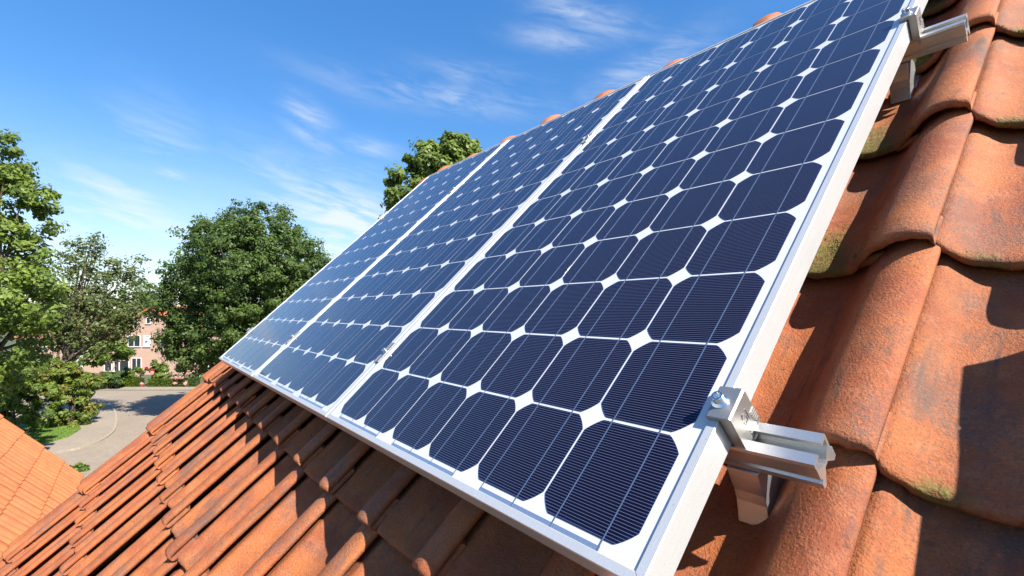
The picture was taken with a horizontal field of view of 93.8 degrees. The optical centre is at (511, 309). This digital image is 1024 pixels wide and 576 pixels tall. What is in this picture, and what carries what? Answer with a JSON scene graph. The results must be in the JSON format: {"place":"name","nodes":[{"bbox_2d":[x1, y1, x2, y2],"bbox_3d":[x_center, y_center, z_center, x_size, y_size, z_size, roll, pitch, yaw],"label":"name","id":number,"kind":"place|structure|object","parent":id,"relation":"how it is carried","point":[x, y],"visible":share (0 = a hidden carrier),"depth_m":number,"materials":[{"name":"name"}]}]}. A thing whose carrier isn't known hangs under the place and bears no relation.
{"place":"outdoors","nodes":[
{"label":"outdoors","id":0,"kind":"place"},
{"bbox_2d":[0,414,84,557],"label":"neighbouring house","id":1,"kind":"structure","parent":0,"point":[38,481],"depth_m":5.82,"materials":[{"name":"tile"}]},
{"bbox_2d":[16,423,80,444],"bbox_3d":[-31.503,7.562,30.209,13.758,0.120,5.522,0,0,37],"label":"lawn","id":2,"kind":"structure","parent":0,"point":[21,426],"depth_m":29.97,"materials":[{"name":"green plant"}]},
{"bbox_2d":[0,358,63,432],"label":"broad shrub","id":3,"kind":"object","parent":2,"relation":"on","point":[13,405],"visible":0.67,"depth_m":28.72,"materials":[{"name":"green plant"}]},
{"bbox_2d":[9,394,114,453],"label":"pavement","id":4,"kind":"structure","parent":0,"point":[101,425],"depth_m":29.84,"materials":[{"name":"concrete"}]},
{"bbox_2d":[0,333,203,390],"bbox_3d":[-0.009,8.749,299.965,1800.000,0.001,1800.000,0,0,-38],"label":"ground","id":5,"kind":"structure","parent":0,"point":[145,377],"depth_m":54.08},
{"bbox_2d":[0,129,76,406],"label":"leafy tree","id":6,"kind":"object","parent":5,"relation":"on","point":[21,319],"visible":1,"depth_m":20.83,"materials":[{"name":"green plant"}]},
{"bbox_2d":[0,283,114,331],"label":"backdrop tree","id":7,"kind":"object","parent":5,"relation":"on","point":[71,300],"visible":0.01,"depth_m":74.14,"materials":[{"name":"green plant"}]},
{"bbox_2d":[22,358,106,427],"bbox_3d":[-29.415,5.370,31.434,5.440,4.677,2.710,0,0,-4],"label":"tipped shrub","id":8,"kind":"object","parent":5,"relation":"on","point":[75,377],"visible":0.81,"depth_m":31.09,"materials":[{"name":"green plant"}]},
{"bbox_2d":[14,318,117,372],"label":"terraced house","id":9,"kind":"structure","parent":5,"relation":"on","point":[99,369],"depth_m":58.47,"materials":[{"name":"pink brick"}]},
{"bbox_2d":[104,361,112,371],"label":"window","id":10,"kind":"structure","parent":9,"relation":"in","point":[106,364],"depth_m":58.44,"materials":[{"name":"white paint"}]},
{"bbox_2d":[69,462,89,471],"bbox_3d":[-20.397,7.409,22.488,0.970,0.505,0.949,0,0,-38],"label":"roadside bush","id":11,"kind":"object","parent":5,"relation":"on","point":[78,466],"visible":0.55,"depth_m":22.52,"materials":[{"name":"green plant"}]},
{"bbox_2d":[52,395,116,453],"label":"kerb","id":12,"kind":"structure","parent":5,"relation":"on","point":[105,437],"depth_m":28.37,"materials":[{"name":"concrete"}]},
{"bbox_2d":[27,231,152,407],"bbox_3d":[-28.376,1.151,32.374,7.720,13.263,4.313,0,0,-2],"label":"sparse tree","id":13,"kind":"object","parent":5,"relation":"on","point":[70,341],"visible":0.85,"depth_m":32.23,"materials":[{"name":"green plant"}]},
{"bbox_2d":[77,339,136,387],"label":"young tree","id":14,"kind":"object","parent":5,"relation":"on","point":[122,352],"visible":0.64,"depth_m":45.72,"materials":[{"name":"green plant"}]},
{"bbox_2d":[99,370,125,388],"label":"street shrub","id":15,"kind":"object","parent":5,"relation":"on","point":[115,378],"visible":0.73,"depth_m":45.63,"materials":[{"name":"green plant"}]},
{"bbox_2d":[85,277,174,317],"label":"backdrop tree","id":16,"kind":"object","parent":5,"relation":"on","point":[148,294],"visible":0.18,"depth_m":65.05,"materials":[{"name":"green plant"}]},
{"bbox_2d":[117,377,144,386],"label":"box hedge","id":17,"kind":"object","parent":5,"relation":"on","point":[133,382],"visible":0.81,"depth_m":47.04,"materials":[{"name":"green plant"}]},
{"bbox_2d":[120,366,142,377],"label":"front garden shrub","id":18,"kind":"object","parent":5,"relation":"on","point":[129,372],"visible":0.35,"depth_m":47.57,"materials":[{"name":"green plant"}]},
{"bbox_2d":[137,366,155,386],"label":"flowering bush","id":19,"kind":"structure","parent":5,"relation":"on","point":[151,371],"depth_m":47.39,"materials":[{"name":"pink plant"}]},
{"bbox_2d":[118,306,201,374],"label":"gabled house","id":20,"kind":"structure","parent":5,"relation":"on","point":[144,356],"depth_m":56.98,"materials":[{"name":"pink brick"}]},
{"bbox_2d":[119,360,128,370],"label":"window","id":21,"kind":"structure","parent":20,"relation":"in","point":[122,365],"depth_m":56.95,"materials":[{"name":"white paint"}]},
{"bbox_2d":[128,335,140,346],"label":"window","id":22,"kind":"structure","parent":20,"relation":"in","point":[135,344],"depth_m":56.97,"materials":[{"name":"white paint"}]},
{"bbox_2d":[131,358,141,367],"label":"window","id":23,"kind":"structure","parent":20,"relation":"in","point":[135,362],"depth_m":56.95,"materials":[{"name":"white paint"}]},
{"bbox_2d":[142,335,150,346],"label":"window","id":24,"kind":"structure","parent":20,"relation":"in","point":[145,337],"depth_m":56.97,"materials":[{"name":"white paint"}]},
{"bbox_2d":[149,359,171,378],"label":"front garden shrub","id":25,"kind":"object","parent":5,"relation":"on","point":[162,368],"visible":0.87,"depth_m":47.74,"materials":[{"name":"green plant"}]},
{"bbox_2d":[147,378,200,386],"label":"box hedge","id":26,"kind":"object","parent":5,"relation":"on","point":[161,382],"visible":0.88,"depth_m":47.07,"materials":[{"name":"green plant"}]},
{"bbox_2d":[169,372,188,386],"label":"pink flowering bush","id":27,"kind":"object","parent":5,"relation":"on","point":[180,378],"visible":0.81,"depth_m":46.94,"materials":[{"name":"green plant"}]},
{"bbox_2d":[140,197,333,382],"bbox_3d":[-18.454,0.073,32.905,11.207,15.482,10.113,0,0,-38],"label":"round tree","id":28,"kind":"object","parent":5,"relation":"on","point":[220,289],"visible":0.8,"depth_m":31.23,"materials":[{"name":"green plant"}]},
{"bbox_2d":[380,130,482,212],"bbox_3d":[-2.649,0.851,16.091,3.456,13.659,1.991,0,0,10],"label":"garden tree","id":29,"kind":"object","parent":5,"relation":"on","point":[453,148],"visible":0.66,"depth_m":15.65,"materials":[{"name":"green plant"}]},
{"bbox_2d":[0,0,1023,575],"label":"tiled house","id":30,"kind":"structure","parent":5,"relation":"on","point":[894,370],"depth_m":0.66,"materials":[{"name":"tile"}]},
{"bbox_2d":[727,464,782,524],"bbox_3d":[0.280,0.171,0.532,0.033,0.074,0.122,0,43,52],"label":"roof hook","id":31,"kind":"object","parent":30,"relation":"attached to","point":[756,493],"visible":0.56,"depth_m":0.51,"materials":[{"name":"metal"}]},
{"bbox_2d":[724,422,835,488],"bbox_3d":[-0.512,0.143,1.454,2.582,0.040,0.038,0,43,52],"label":"mounting rail","id":32,"kind":"object","parent":30,"relation":"attached to","point":[798,455],"visible":0.34,"depth_m":0.46,"materials":[{"name":"silver metal"}]},
{"bbox_2d":[285,331,299,343],"bbox_3d":[-0.796,0.112,1.763,0.024,0.047,0.060,0,43,52],"label":"clamp","id":33,"kind":"object","parent":32,"relation":"attached to","point":[292,337],"visible":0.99,"depth_m":1.75,"materials":[{"name":"metal"}]},
{"bbox_2d":[374,342,395,361],"bbox_3d":[-0.287,0.109,1.119,0.024,0.047,0.060,0,43,52],"label":"clamp","id":34,"kind":"object","parent":32,"relation":"attached to","point":[388,348],"visible":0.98,"depth_m":1.11,"materials":[{"name":"metal"}]},
{"bbox_2d":[252,76,646,426],"bbox_3d":[-0.198,-0.295,1.713,0.810,0.039,1.571,0,43,52],"label":"solar panel","id":35,"kind":"object","parent":32,"relation":"attached to","point":[322,364],"visible":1,"depth_m":1.55,"materials":[{"name":"blue glass"}]},
{"bbox_2d":[705,386,760,448],"bbox_3d":[0.223,0.109,0.484,0.027,0.068,0.039,0,43,52],"label":"end clamp","id":36,"kind":"object","parent":32,"relation":"attached to","point":[733,411],"visible":1,"depth_m":0.47,"materials":[{"name":"metal"}]},
{"bbox_2d":[890,59,921,103],"bbox_3d":[0.803,-0.481,0.981,0.033,0.075,0.122,0,43,52],"label":"roof hook","id":37,"kind":"object","parent":30,"relation":"attached to","point":[905,82],"visible":0.81,"depth_m":0.96,"materials":[{"name":"metal"}]},
{"bbox_2d":[901,13,969,62],"bbox_3d":[0.026,-0.509,1.883,2.582,0.040,0.038,0,43,52],"label":"mounting rail","id":38,"kind":"object","parent":30,"relation":"attached to","point":[954,31],"visible":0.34,"depth_m":0.89,"materials":[{"name":"silver metal"}]},
{"bbox_2d":[219,140,506,382],"bbox_3d":[-0.710,-0.293,2.359,0.810,0.039,1.571,0,43,52],"label":"solar panel","id":39,"kind":"object","parent":38,"relation":"attached to","point":[254,350],"visible":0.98,"depth_m":2.25,"materials":[{"name":"blue glass"}]},
{"bbox_2d":[580,132,594,143],"bbox_3d":[0.252,-0.543,1.548,0.024,0.047,0.060,0,43,52],"label":"clamp","id":40,"kind":"object","parent":38,"relation":"attached to","point":[588,136],"visible":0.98,"depth_m":1.54,"materials":[{"name":"metal"}]},
{"bbox_2d":[327,0,927,575],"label":"solar panel","id":41,"kind":"object","parent":38,"relation":"attached to","point":[595,326],"visible":1,"depth_m":0.75,"materials":[{"name":"blue glass"}]},
{"bbox_2d":[898,6,923,43],"bbox_3d":[0.760,-0.541,0.911,0.027,0.068,0.039,0,43,52],"label":"end clamp","id":42,"kind":"object","parent":38,"relation":"attached to","point":[913,16],"visible":0.96,"depth_m":0.90,"materials":[{"name":"metal"}]},
{"bbox_2d":[55,391,189,476],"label":"road","id":43,"kind":"structure","parent":0,"point":[137,412],"depth_m":33.26,"materials":[{"name":"grey asphalt"}]},
{"bbox_2d":[70,387,194,389],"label":"pavement","id":44,"kind":"structure","parent":0,"point":[153,388],"depth_m":46.01,"materials":[{"name":"concrete"}]},
{"bbox_2d":[0,0,810,314],"label":"sky","id":45,"kind":"structure","parent":0,"point":[147,117],"materials":[{"name":"blue"}]}
]}

